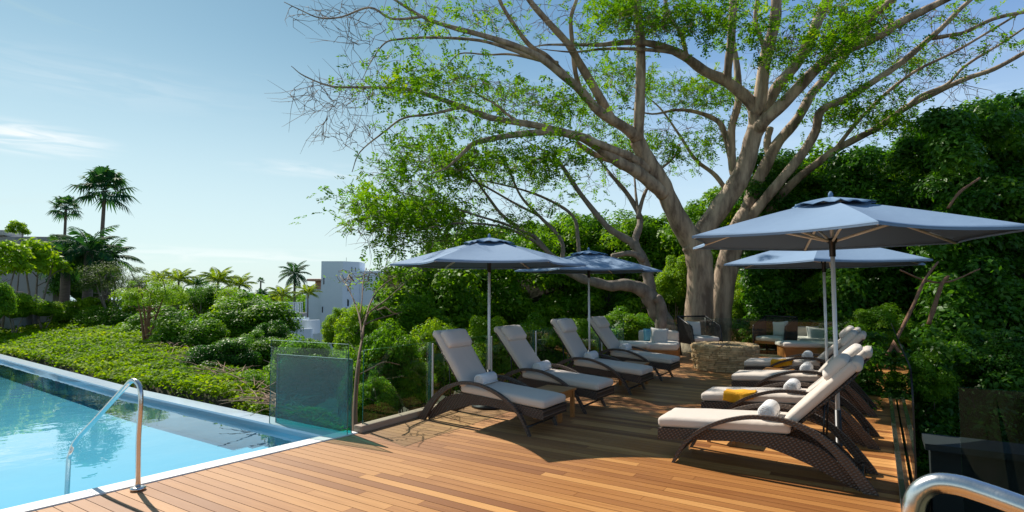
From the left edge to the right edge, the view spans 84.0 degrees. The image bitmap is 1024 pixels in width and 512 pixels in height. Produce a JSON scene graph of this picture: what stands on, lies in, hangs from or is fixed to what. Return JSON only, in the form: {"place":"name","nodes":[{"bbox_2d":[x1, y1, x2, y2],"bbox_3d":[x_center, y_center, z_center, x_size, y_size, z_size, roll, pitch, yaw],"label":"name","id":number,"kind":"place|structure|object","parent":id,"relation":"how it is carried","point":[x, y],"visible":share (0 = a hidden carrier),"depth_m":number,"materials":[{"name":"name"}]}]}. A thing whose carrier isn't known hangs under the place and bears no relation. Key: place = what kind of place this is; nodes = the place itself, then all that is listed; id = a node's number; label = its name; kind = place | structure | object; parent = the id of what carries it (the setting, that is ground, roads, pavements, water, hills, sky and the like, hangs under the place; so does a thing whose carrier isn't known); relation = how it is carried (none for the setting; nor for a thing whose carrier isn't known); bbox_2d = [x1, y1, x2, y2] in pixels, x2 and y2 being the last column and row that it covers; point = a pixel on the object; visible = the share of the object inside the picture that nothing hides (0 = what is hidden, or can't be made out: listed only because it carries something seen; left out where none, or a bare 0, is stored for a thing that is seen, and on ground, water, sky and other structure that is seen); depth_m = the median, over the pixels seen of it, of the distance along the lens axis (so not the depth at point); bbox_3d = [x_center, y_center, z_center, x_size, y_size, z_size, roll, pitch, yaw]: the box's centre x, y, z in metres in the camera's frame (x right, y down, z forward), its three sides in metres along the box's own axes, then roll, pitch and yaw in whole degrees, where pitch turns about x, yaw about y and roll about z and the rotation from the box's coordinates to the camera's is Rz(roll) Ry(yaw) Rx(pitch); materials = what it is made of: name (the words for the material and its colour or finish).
{"place":"outdoors","nodes":[
{"label":"outdoors","id":0,"kind":"place"},
{"bbox_2d":[0,361,228,449],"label":"water","id":1,"kind":"structure","parent":0,"point":[36,408],"depth_m":8.40,"materials":[{"name":"liquid"}]},
{"bbox_2d":[1,328,1000,511],"bbox_3d":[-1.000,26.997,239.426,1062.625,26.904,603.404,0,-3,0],"label":"ground","id":2,"kind":"structure","parent":0,"point":[772,351],"depth_m":11.34,"materials":[{"name":"soil"}]},
{"bbox_2d":[0,275,20,321],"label":"planter bush","id":3,"kind":"object","parent":2,"relation":"on","point":[8,299],"visible":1,"depth_m":19.39,"materials":[{"name":"green plant"}]},
{"bbox_2d":[0,239,35,329],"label":"yellow green tree","id":4,"kind":"object","parent":2,"relation":"on","point":[11,263],"visible":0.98,"depth_m":21.92,"materials":[{"name":"green plant"}]},
{"bbox_2d":[4,220,31,292],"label":"yellow green tree","id":5,"kind":"object","parent":2,"relation":"on","point":[20,228],"visible":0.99,"depth_m":26.98,"materials":[{"name":"green plant"}]},
{"bbox_2d":[4,291,48,332],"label":"planter bush","id":6,"kind":"object","parent":2,"relation":"on","point":[28,305],"visible":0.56,"depth_m":21.30,"materials":[{"name":"green plant"}]},
{"bbox_2d":[0,230,64,303],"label":"grey house","id":7,"kind":"structure","parent":2,"relation":"on","point":[9,236],"depth_m":29.02,"materials":[{"name":"paint"}]},
{"bbox_2d":[11,237,74,323],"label":"yellow green tree","id":8,"kind":"object","parent":2,"relation":"on","point":[45,263],"visible":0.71,"depth_m":23.80,"materials":[{"name":"green plant"}]},
{"bbox_2d":[31,300,67,329],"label":"planter bush","id":9,"kind":"object","parent":2,"relation":"on","point":[52,308],"visible":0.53,"depth_m":22.32,"materials":[{"name":"green plant"}]},
{"bbox_2d":[46,195,82,234],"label":"fan palm","id":10,"kind":"object","parent":2,"relation":"on","point":[65,201],"visible":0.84,"depth_m":50.16,"materials":[{"name":"green plant"}]},
{"bbox_2d":[38,234,105,302],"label":"feather palm","id":11,"kind":"object","parent":2,"relation":"on","point":[64,294],"visible":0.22,"depth_m":26.79,"materials":[{"name":"green plant"}]},
{"bbox_2d":[46,296,107,321],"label":"round shrub","id":12,"kind":"object","parent":2,"relation":"on","point":[73,308],"visible":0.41,"depth_m":24.20,"materials":[{"name":"green plant"}]},
{"bbox_2d":[43,256,122,300],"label":"broadleaf tree","id":13,"kind":"object","parent":2,"relation":"on","point":[56,288],"visible":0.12,"depth_m":28.98,"materials":[{"name":"green plant"}]},
{"bbox_2d":[47,225,127,299],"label":"feather palm","id":14,"kind":"object","parent":2,"relation":"on","point":[90,251],"visible":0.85,"depth_m":26.28,"materials":[{"name":"green plant"}]},
{"bbox_2d":[65,165,139,298],"bbox_3d":[-28.905,0.618,40.247,4.352,14.222,4.676,0,-3,0],"label":"fan palm","id":15,"kind":"object","parent":2,"relation":"on","point":[101,177],"visible":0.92,"depth_m":39.95,"materials":[{"name":"green plant"}]},
{"bbox_2d":[68,300,152,329],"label":"round shrub","id":16,"kind":"object","parent":2,"relation":"on","point":[96,315],"visible":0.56,"depth_m":23.25,"materials":[{"name":"green plant"}]},
{"bbox_2d":[76,237,144,300],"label":"feather palm","id":17,"kind":"object","parent":2,"relation":"on","point":[119,251],"visible":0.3,"depth_m":27.98,"materials":[{"name":"green plant"}]},
{"bbox_2d":[71,261,157,308],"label":"olive tree","id":18,"kind":"object","parent":2,"relation":"on","point":[92,281],"visible":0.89,"depth_m":24.58,"materials":[{"name":"green plant"}]},
{"bbox_2d":[0,320,275,415],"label":"ground cover","id":19,"kind":"object","parent":2,"relation":"on","point":[53,340],"visible":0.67,"depth_m":13.74,"materials":[{"name":"green plant"}]},
{"bbox_2d":[109,274,182,339],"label":"tree","id":20,"kind":"object","parent":2,"relation":"on","point":[160,295],"visible":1,"depth_m":17.08,"materials":[{"name":"green plant"}]},
{"bbox_2d":[114,305,194,331],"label":"round shrub","id":21,"kind":"object","parent":2,"relation":"on","point":[133,325],"visible":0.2,"depth_m":20.33,"materials":[{"name":"green plant"}]},
{"bbox_2d":[0,359,316,509],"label":"pool basin","id":22,"kind":"object","parent":2,"relation":"in","point":[34,473],"visible":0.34,"depth_m":7.34,"materials":[{"name":"paint"}]},
{"bbox_2d":[0,354,337,448],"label":"pool rim","id":23,"kind":"object","parent":22,"relation":"on","point":[216,410],"visible":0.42,"depth_m":8.45,"materials":[{"name":"stone"}]},
{"bbox_2d":[275,354,352,432],"bbox_3d":[-2.537,1.785,7.240,1.292,1.004,0.021,-2,-4,26],"label":"glass fence","id":24,"kind":"object","parent":23,"relation":"on","point":[313,392],"visible":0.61,"depth_m":7.22,"materials":[{"name":"teal"}]},
{"bbox_2d":[0,431,357,511],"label":"pool coping","id":25,"kind":"object","parent":22,"relation":"on","point":[66,498],"visible":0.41,"depth_m":5.34,"materials":[{"name":"white stone"}]},
{"bbox_2d":[157,280,188,311],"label":"slim tree","id":26,"kind":"object","parent":2,"relation":"on","point":[179,293],"visible":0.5,"depth_m":21.89,"materials":[{"name":"green plant"}]},
{"bbox_2d":[160,268,198,287],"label":"feather palm","id":27,"kind":"object","parent":2,"relation":"on","point":[179,276],"visible":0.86,"depth_m":45.78,"materials":[{"name":"green plant"}]},
{"bbox_2d":[147,308,233,348],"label":"round shrub","id":28,"kind":"object","parent":2,"relation":"on","point":[208,332],"visible":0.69,"depth_m":16.41,"materials":[{"name":"green plant"}]},
{"bbox_2d":[185,280,214,317],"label":"slim tree","id":29,"kind":"object","parent":2,"relation":"on","point":[199,294],"visible":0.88,"depth_m":25.75,"materials":[{"name":"green plant"}]},
{"bbox_2d":[118,286,304,317],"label":"greenery","id":30,"kind":"object","parent":2,"relation":"on","point":[300,298],"visible":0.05,"depth_m":64.00,"materials":[{"name":"green plant"}]},
{"bbox_2d":[179,283,246,318],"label":"round shrub","id":31,"kind":"object","parent":2,"relation":"on","point":[189,307],"visible":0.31,"depth_m":26.04,"materials":[{"name":"green plant"}]},
{"bbox_2d":[196,267,241,288],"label":"feather palm","id":32,"kind":"object","parent":2,"relation":"on","point":[220,277],"visible":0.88,"depth_m":49.72,"materials":[{"name":"green plant"}]},
{"bbox_2d":[178,336,263,370],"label":"round shrub","id":33,"kind":"object","parent":2,"relation":"on","point":[235,352],"visible":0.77,"depth_m":12.07,"materials":[{"name":"green plant"}]},
{"bbox_2d":[195,291,303,339],"bbox_3d":[-8.708,2.826,18.886,3.526,3.352,3.038,0,-3,0],"label":"round shrub","id":34,"kind":"object","parent":2,"relation":"on","point":[237,318],"visible":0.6,"depth_m":18.21,"materials":[{"name":"green plant"}]},
{"bbox_2d":[136,334,363,422],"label":"dry twigs","id":35,"kind":"object","parent":2,"relation":"on","point":[266,398],"visible":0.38,"depth_m":9.13,"materials":[{"name":"brown plant"}]},
{"bbox_2d":[237,329,289,369],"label":"round shrub","id":36,"kind":"object","parent":2,"relation":"on","point":[263,345],"visible":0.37,"depth_m":13.05,"materials":[{"name":"green plant"}]},
{"bbox_2d":[252,319,291,342],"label":"round shrub","id":37,"kind":"object","parent":2,"relation":"on","point":[274,330],"visible":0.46,"depth_m":16.73,"materials":[{"name":"green plant"}]},
{"bbox_2d":[266,283,298,301],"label":"feather palm","id":38,"kind":"object","parent":2,"relation":"on","point":[282,293],"visible":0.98,"depth_m":65.62,"materials":[{"name":"green plant"}]},
{"bbox_2d":[278,260,311,309],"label":"feather palm","id":39,"kind":"object","parent":2,"relation":"on","point":[295,270],"visible":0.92,"depth_m":79.68,"materials":[{"name":"green plant"}]},
{"bbox_2d":[275,302,319,342],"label":"white terrace","id":40,"kind":"structure","parent":2,"relation":"on","point":[311,328],"depth_m":59.64,"materials":[{"name":"grey paint"}]},
{"bbox_2d":[260,333,341,396],"bbox_3d":[-3.470,2.017,9.708,1.473,1.428,1.439,0,-3,0],"label":"leafy bush","id":41,"kind":"object","parent":2,"relation":"on","point":[309,348],"visible":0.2,"depth_m":9.51,"materials":[{"name":"green plant"}]},
{"bbox_2d":[321,307,348,347],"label":"round shrub","id":42,"kind":"object","parent":2,"relation":"on","point":[327,331],"visible":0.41,"depth_m":17.69,"materials":[{"name":"green plant"}]},
{"bbox_2d":[305,257,382,353],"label":"white house","id":43,"kind":"structure","parent":2,"relation":"on","point":[334,293],"depth_m":90.02,"materials":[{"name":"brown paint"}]},
{"bbox_2d":[332,302,387,423],"bbox_3d":[-3.140,2.396,11.886,1.251,2.883,1.282,0,-3,0],"label":"leafy bush","id":44,"kind":"object","parent":2,"relation":"on","point":[348,332],"visible":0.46,"depth_m":11.66,"materials":[{"name":"green plant"}]},
{"bbox_2d":[323,268,406,430],"bbox_3d":[-2.316,1.385,9.120,1.228,2.456,3.874,0,-3,-8],"label":"bare sapling","id":45,"kind":"object","parent":2,"relation":"on","point":[355,404],"visible":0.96,"depth_m":8.35,"materials":[{"name":"brown"}]},
{"bbox_2d":[352,368,398,423],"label":"leafy bush","id":46,"kind":"object","parent":2,"relation":"on","point":[376,394],"visible":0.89,"depth_m":8.00,"materials":[{"name":"green plant"}]},
{"bbox_2d":[338,318,430,414],"bbox_3d":[-2.084,2.112,9.196,1.487,2.182,1.635,0,-3,0],"label":"leafy bush","id":47,"kind":"object","parent":2,"relation":"on","point":[399,353],"visible":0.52,"depth_m":8.95,"materials":[{"name":"green plant"}]},
{"bbox_2d":[362,285,453,412],"bbox_3d":[-2.639,2.831,13.860,2.156,4.224,2.333,2,-4,-34],"label":"leafy bush","id":48,"kind":"object","parent":2,"relation":"on","point":[416,310],"visible":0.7,"depth_m":13.36,"materials":[{"name":"green plant"}]},
{"bbox_2d":[390,359,439,412],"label":"leafy bush","id":49,"kind":"object","parent":2,"relation":"on","point":[416,392],"visible":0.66,"depth_m":8.87,"materials":[{"name":"green plant"}]},
{"bbox_2d":[372,252,478,406],"bbox_3d":[-2.827,2.651,18.883,3.526,5.642,3.962,0,-3,0],"label":"broadleaf tree","id":50,"kind":"object","parent":2,"relation":"on","point":[428,281],"visible":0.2,"depth_m":17.93,"materials":[{"name":"green plant"}]},
{"bbox_2d":[410,317,486,405],"bbox_3d":[-1.259,2.637,10.379,1.626,3.045,1.760,0,-3,0],"label":"leafy bush","id":51,"kind":"object","parent":2,"relation":"on","point":[441,369],"visible":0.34,"depth_m":10.05,"materials":[{"name":"green plant"}]},
{"bbox_2d":[463,315,520,382],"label":"leafy bush","id":52,"kind":"object","parent":2,"relation":"on","point":[501,361],"visible":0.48,"depth_m":11.08,"materials":[{"name":"green plant"}]},
{"bbox_2d":[291,120,716,341],"bbox_3d":[1.004,-0.872,16.855,13.680,7.817,7.190,2,-4,-30],"label":"leaning tree","id":53,"kind":"object","parent":2,"relation":"on","point":[419,213],"visible":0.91,"depth_m":15.43,"materials":[{"name":"green plant"}]},
{"bbox_2d":[520,312,568,369],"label":"leafy bush","id":54,"kind":"object","parent":2,"relation":"on","point":[549,346],"visible":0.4,"depth_m":12.38,"materials":[{"name":"green plant"}]},
{"bbox_2d":[510,211,603,311],"bbox_3d":[2.324,1.786,25.950,4.907,7.768,5.328,0,-3,0],"label":"broadleaf tree","id":55,"kind":"object","parent":2,"relation":"on","point":[554,223],"visible":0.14,"depth_m":24.74,"materials":[{"name":"green plant"}]},
{"bbox_2d":[395,181,757,334],"bbox_3d":[3.639,0.443,21.438,16.304,8.487,9.566,0,-3,0],"label":"dense hedge","id":56,"kind":"object","parent":2,"relation":"on","point":[512,300],"visible":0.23,"depth_m":21.67,"materials":[{"name":"green plant"}]},
{"bbox_2d":[564,318,610,365],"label":"leafy bush","id":57,"kind":"object","parent":2,"relation":"on","point":[582,331],"visible":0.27,"depth_m":13.96,"materials":[{"name":"green plant"}]},
{"bbox_2d":[590,306,654,340],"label":"leafy bush","id":58,"kind":"object","parent":2,"relation":"on","point":[634,325],"visible":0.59,"depth_m":17.51,"materials":[{"name":"green plant"}]},
{"bbox_2d":[581,209,680,278],"bbox_3d":[5.599,1.750,24.912,5.224,7.597,4.376,0,-3,0],"label":"broadleaf tree","id":59,"kind":"object","parent":2,"relation":"on","point":[644,246],"visible":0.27,"depth_m":24.06,"materials":[{"name":"green plant"}]},
{"bbox_2d":[268,0,1023,352],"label":"rain tree","id":60,"kind":"object","parent":2,"relation":"on","point":[710,294],"visible":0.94,"depth_m":15.93,"materials":[{"name":"green plant"}]},
{"bbox_2d":[654,255,686,329],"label":"leafy bush","id":61,"kind":"object","parent":2,"relation":"on","point":[671,284],"visible":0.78,"depth_m":20.55,"materials":[{"name":"green plant"}]},
{"bbox_2d":[732,274,753,334],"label":"leafy bush","id":62,"kind":"object","parent":2,"relation":"on","point":[738,311],"visible":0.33,"depth_m":18.88,"materials":[{"name":"green plant"}]},
{"bbox_2d":[730,314,772,346],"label":"leafy bush","id":63,"kind":"object","parent":2,"relation":"on","point":[745,326],"visible":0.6,"depth_m":17.09,"materials":[{"name":"green plant"}]},
{"bbox_2d":[755,138,839,276],"bbox_3d":[11.353,-0.427,21.152,5.770,7.344,6.107,0,-3,0],"label":"broadleaf tree","id":64,"kind":"object","parent":2,"relation":"on","point":[817,153],"visible":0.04,"depth_m":19.52,"materials":[{"name":"green plant"}]},
{"bbox_2d":[801,270,842,310],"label":"leafy bush","id":65,"kind":"object","parent":2,"relation":"on","point":[811,284],"visible":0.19,"depth_m":17.28,"materials":[{"name":"green plant"}]},
{"bbox_2d":[844,302,919,368],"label":"leafy bush","id":66,"kind":"object","parent":2,"relation":"on","point":[879,318],"visible":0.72,"depth_m":12.59,"materials":[{"name":"green plant"}]},
{"bbox_2d":[849,129,947,202],"bbox_3d":[13.295,-0.577,19.522,5.896,7.462,5.722,0,-3,0],"label":"broadleaf tree","id":67,"kind":"object","parent":2,"relation":"on","point":[887,153],"visible":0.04,"depth_m":18.75,"materials":[{"name":"green plant"}]},
{"bbox_2d":[882,351,961,511],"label":"leafy bush","id":68,"kind":"object","parent":2,"relation":"on","point":[930,384],"visible":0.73,"depth_m":9.15,"materials":[{"name":"green plant"}]},
{"bbox_2d":[855,320,1023,503],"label":"fern undergrowth","id":69,"kind":"object","parent":2,"relation":"on","point":[978,422],"visible":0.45,"depth_m":9.21,"materials":[{"name":"green plant"}]},
{"bbox_2d":[884,261,938,357],"bbox_3d":[7.023,0.894,9.974,1.982,1.654,0.084,2,-4,-31],"label":"broken stem","id":70,"kind":"object","parent":69,"relation":"on","point":[905,321],"visible":0.94,"depth_m":9.93,"materials":[{"name":"brown wood"}]},
{"bbox_2d":[888,88,1023,173],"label":"broadleaf tree","id":71,"kind":"object","parent":2,"relation":"on","point":[1019,97],"visible":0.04,"depth_m":16.30,"materials":[{"name":"green plant"}]},
{"bbox_2d":[922,433,1023,511],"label":"retaining wall","id":72,"kind":"structure","parent":2,"relation":"on","point":[999,464],"depth_m":5.51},
{"bbox_2d":[943,328,1023,436],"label":"leafy bush","id":73,"kind":"object","parent":2,"relation":"on","point":[1010,358],"visible":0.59,"depth_m":9.32,"materials":[{"name":"green plant"}]},
{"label":"deck base","id":74,"kind":"structure","parent":2,"relation":"on","visible":0},
{"bbox_2d":[31,352,909,511],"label":"deck","id":75,"kind":"structure","parent":74,"relation":"on","point":[615,454],"depth_m":5.46,"materials":[{"name":"brown wood"}]},
{"bbox_2d":[64,378,145,494],"bbox_3d":[-3.754,2.034,5.210,1.183,1.862,0.124,-2,-4,25],"label":"pool handrail","id":76,"kind":"object","parent":75,"relation":"on","point":[138,486],"visible":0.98,"depth_m":5.08,"materials":[{"name":"silver metal"}]},
{"bbox_2d":[354,404,436,432],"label":"timber kerb","id":77,"kind":"structure","parent":75,"relation":"on","point":[384,422],"depth_m":7.34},
{"bbox_2d":[390,234,585,409],"bbox_3d":[-0.348,0.961,8.634,3.000,2.608,2.598,0,-3,-4],"label":"patio umbrella","id":78,"kind":"object","parent":75,"relation":"on","point":[489,253],"visible":0.96,"depth_m":8.43,"materials":[{"name":"blue fabric"}]},
{"bbox_2d":[418,328,566,436],"bbox_3d":[-0.274,1.604,7.561,1.939,1.200,0.720,-2,-4,33],"label":"sun lounger","id":79,"kind":"object","parent":75,"relation":"on","point":[520,399],"visible":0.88,"depth_m":7.43,"materials":[{"name":"fabric"}]},
{"bbox_2d":[494,325,613,413],"bbox_3d":[0.555,1.688,8.797,1.939,1.180,0.720,-2,-4,33],"label":"sun lounger","id":80,"kind":"object","parent":75,"relation":"on","point":[518,348],"visible":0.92,"depth_m":8.62,"materials":[{"name":"fabric"}]},
{"bbox_2d":[533,385,575,422],"bbox_3d":[0.579,2.020,7.810,0.460,0.400,0.460,-2,-4,33],"label":"side table","id":81,"kind":"object","parent":75,"relation":"on","point":[567,392],"visible":0.48,"depth_m":7.83,"materials":[{"name":"brown wood"}]},
{"bbox_2d":[514,247,661,376],"bbox_3d":[1.549,1.128,11.428,3.000,2.608,2.598,0,-3,-2],"label":"patio umbrella","id":82,"kind":"object","parent":75,"relation":"on","point":[595,262],"visible":0.84,"depth_m":11.21,"materials":[{"name":"blue fabric"}]},
{"bbox_2d":[551,318,652,395],"bbox_3d":[1.496,1.754,10.211,1.939,1.217,0.720,-2,-4,33],"label":"sun lounger","id":83,"kind":"object","parent":75,"relation":"on","point":[565,329],"visible":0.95,"depth_m":10.00,"materials":[{"name":"fabric"}]},
{"bbox_2d":[587,316,679,380],"bbox_3d":[2.400,1.856,11.695,1.939,1.191,0.720,-2,-4,33],"label":"sun lounger","id":84,"kind":"object","parent":75,"relation":"on","point":[599,325],"visible":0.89,"depth_m":11.49,"materials":[{"name":"fabric"}]},
{"bbox_2d":[638,330,679,356],"bbox_3d":[3.671,2.236,14.367,1.050,0.690,0.860,-1,-4,20],"label":"outdoor sofa","id":85,"kind":"object","parent":75,"relation":"on","point":[671,346],"visible":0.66,"depth_m":13.99,"materials":[{"name":"white fabric"}]},
{"bbox_2d":[677,315,722,354],"bbox_3d":[5.027,2.139,15.237,0.897,1.053,0.804,1,-4,-14],"label":"woven armchair","id":86,"kind":"object","parent":75,"relation":"on","point":[712,329],"visible":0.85,"depth_m":15.27,"materials":[{"name":"brown wicker"}]},
{"bbox_2d":[690,341,759,372],"bbox_3d":[4.756,2.237,12.700,1.456,0.548,1.467,1,-3,-12],"label":"fire pit","id":87,"kind":"object","parent":75,"relation":"on","point":[723,356],"visible":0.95,"depth_m":12.16,"materials":[{"name":"stone"}]},
{"bbox_2d":[658,353,878,495],"bbox_3d":[2.491,1.520,5.686,1.939,1.143,0.720,-2,-4,33],"label":"sun lounger","id":88,"kind":"object","parent":75,"relation":"on","point":[790,433],"visible":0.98,"depth_m":5.36,"materials":[{"name":"fabric"}]},
{"bbox_2d":[757,399,780,420],"bbox_3d":[2.530,1.514,5.590,0.162,0.154,0.373,-2,-4,33],"label":"towel roll","id":89,"kind":"object","parent":88,"relation":"on","point":[770,407],"visible":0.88,"depth_m":5.47,"materials":[{"name":"white"}]},
{"bbox_2d":[752,315,797,357],"bbox_3d":[7.042,2.139,15.231,0.804,1.053,0.897,3,-4,-40],"label":"woven armchair","id":90,"kind":"object","parent":75,"relation":"on","point":[759,332],"visible":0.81,"depth_m":15.16,"materials":[{"name":"brown wicker"}]},
{"bbox_2d":[701,343,880,450],"bbox_3d":[3.403,1.620,7.070,1.939,1.110,0.720,-2,-4,33],"label":"sun lounger","id":91,"kind":"object","parent":75,"relation":"on","point":[861,433],"visible":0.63,"depth_m":6.83,"materials":[{"name":"fabric"}]},
{"bbox_2d":[723,389,756,402],"bbox_3d":[2.867,1.758,7.146,0.380,0.139,0.226,-7,-6,32],"label":"folded towel","id":92,"kind":"object","parent":91,"relation":"on","point":[731,395],"visible":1,"depth_m":7.10,"materials":[{"name":"yellow fabric"}]},
{"bbox_2d":[744,326,861,388],"bbox_3d":[5.300,1.812,10.362,1.940,1.118,0.720,-2,-4,33],"label":"sun lounger","id":93,"kind":"object","parent":75,"relation":"on","point":[758,363],"visible":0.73,"depth_m":10.16,"materials":[{"name":"fabric"}]},
{"bbox_2d":[775,340,832,357],"bbox_3d":[7.466,2.346,14.363,1.378,0.389,0.680,0,-3,6],"label":"daybed","id":94,"kind":"object","parent":75,"relation":"on","point":[785,348],"visible":0.72,"depth_m":14.10,"materials":[{"name":"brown wood"}]},
{"bbox_2d":[731,330,877,416],"bbox_3d":[4.421,1.693,8.696,1.939,1.159,0.720,-2,-4,33],"label":"sun lounger","id":95,"kind":"object","parent":75,"relation":"on","point":[855,395],"visible":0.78,"depth_m":8.46,"materials":[{"name":"fabric"}]},
{"bbox_2d":[724,248,932,405],"bbox_3d":[4.917,0.948,8.923,3.100,2.668,2.685,0,-3,3],"label":"patio umbrella","id":96,"kind":"object","parent":75,"relation":"on","point":[862,258],"visible":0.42,"depth_m":8.63,"materials":[{"name":"blue fabric"}]},
{"bbox_2d":[692,191,1023,472],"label":"patio umbrella","id":97,"kind":"object","parent":75,"relation":"on","point":[831,223],"visible":0.98,"depth_m":5.57,"materials":[{"name":"blue fabric"}]},
{"bbox_2d":[888,388,905,507],"bbox_3d":[5.176,2.195,7.730,0.050,0.040,7.800,-2,-4,33],"label":"steel channel","id":98,"kind":"object","parent":75,"relation":"on","point":[900,479],"visible":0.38,"depth_m":5.89,"materials":[{"name":"white"}]},
{"bbox_2d":[897,337,905,446],"bbox_3d":[4.826,1.619,7.050,0.016,1.074,1.984,-2,-4,33],"label":"glass fence","id":99,"kind":"object","parent":75,"relation":"on","point":[900,382],"visible":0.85,"depth_m":6.92,"materials":[{"name":"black glass"}]},
{"bbox_2d":[902,350,916,481],"bbox_3d":[3.775,1.520,5.410,0.015,1.074,1.884,-2,-4,33],"label":"glass fence","id":100,"kind":"object","parent":75,"relation":"on","point":[909,415],"visible":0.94,"depth_m":5.11,"materials":[{"name":"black glass"}]},
{"bbox_2d":[901,472,1023,511],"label":"stair handrail","id":101,"kind":"object","parent":75,"relation":"on","point":[921,492],"visible":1,"depth_m":1.35,"materials":[{"name":"silver metal"}]},
{"bbox_2d":[0,0,1023,291],"label":"sky","id":102,"kind":"structure","parent":0,"point":[175,97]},
{"bbox_2d":[373,263,1023,321],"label":"hillside","id":103,"kind":"structure","parent":0,"point":[536,294],"depth_m":27.50,"materials":[{"name":"green plant"}]},
{"bbox_2d":[733,93,1023,434],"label":"dark undergrowth","id":104,"kind":"object","parent":103,"relation":"on","point":[955,154],"visible":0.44,"depth_m":14.02,"materials":[{"name":"green plant"}]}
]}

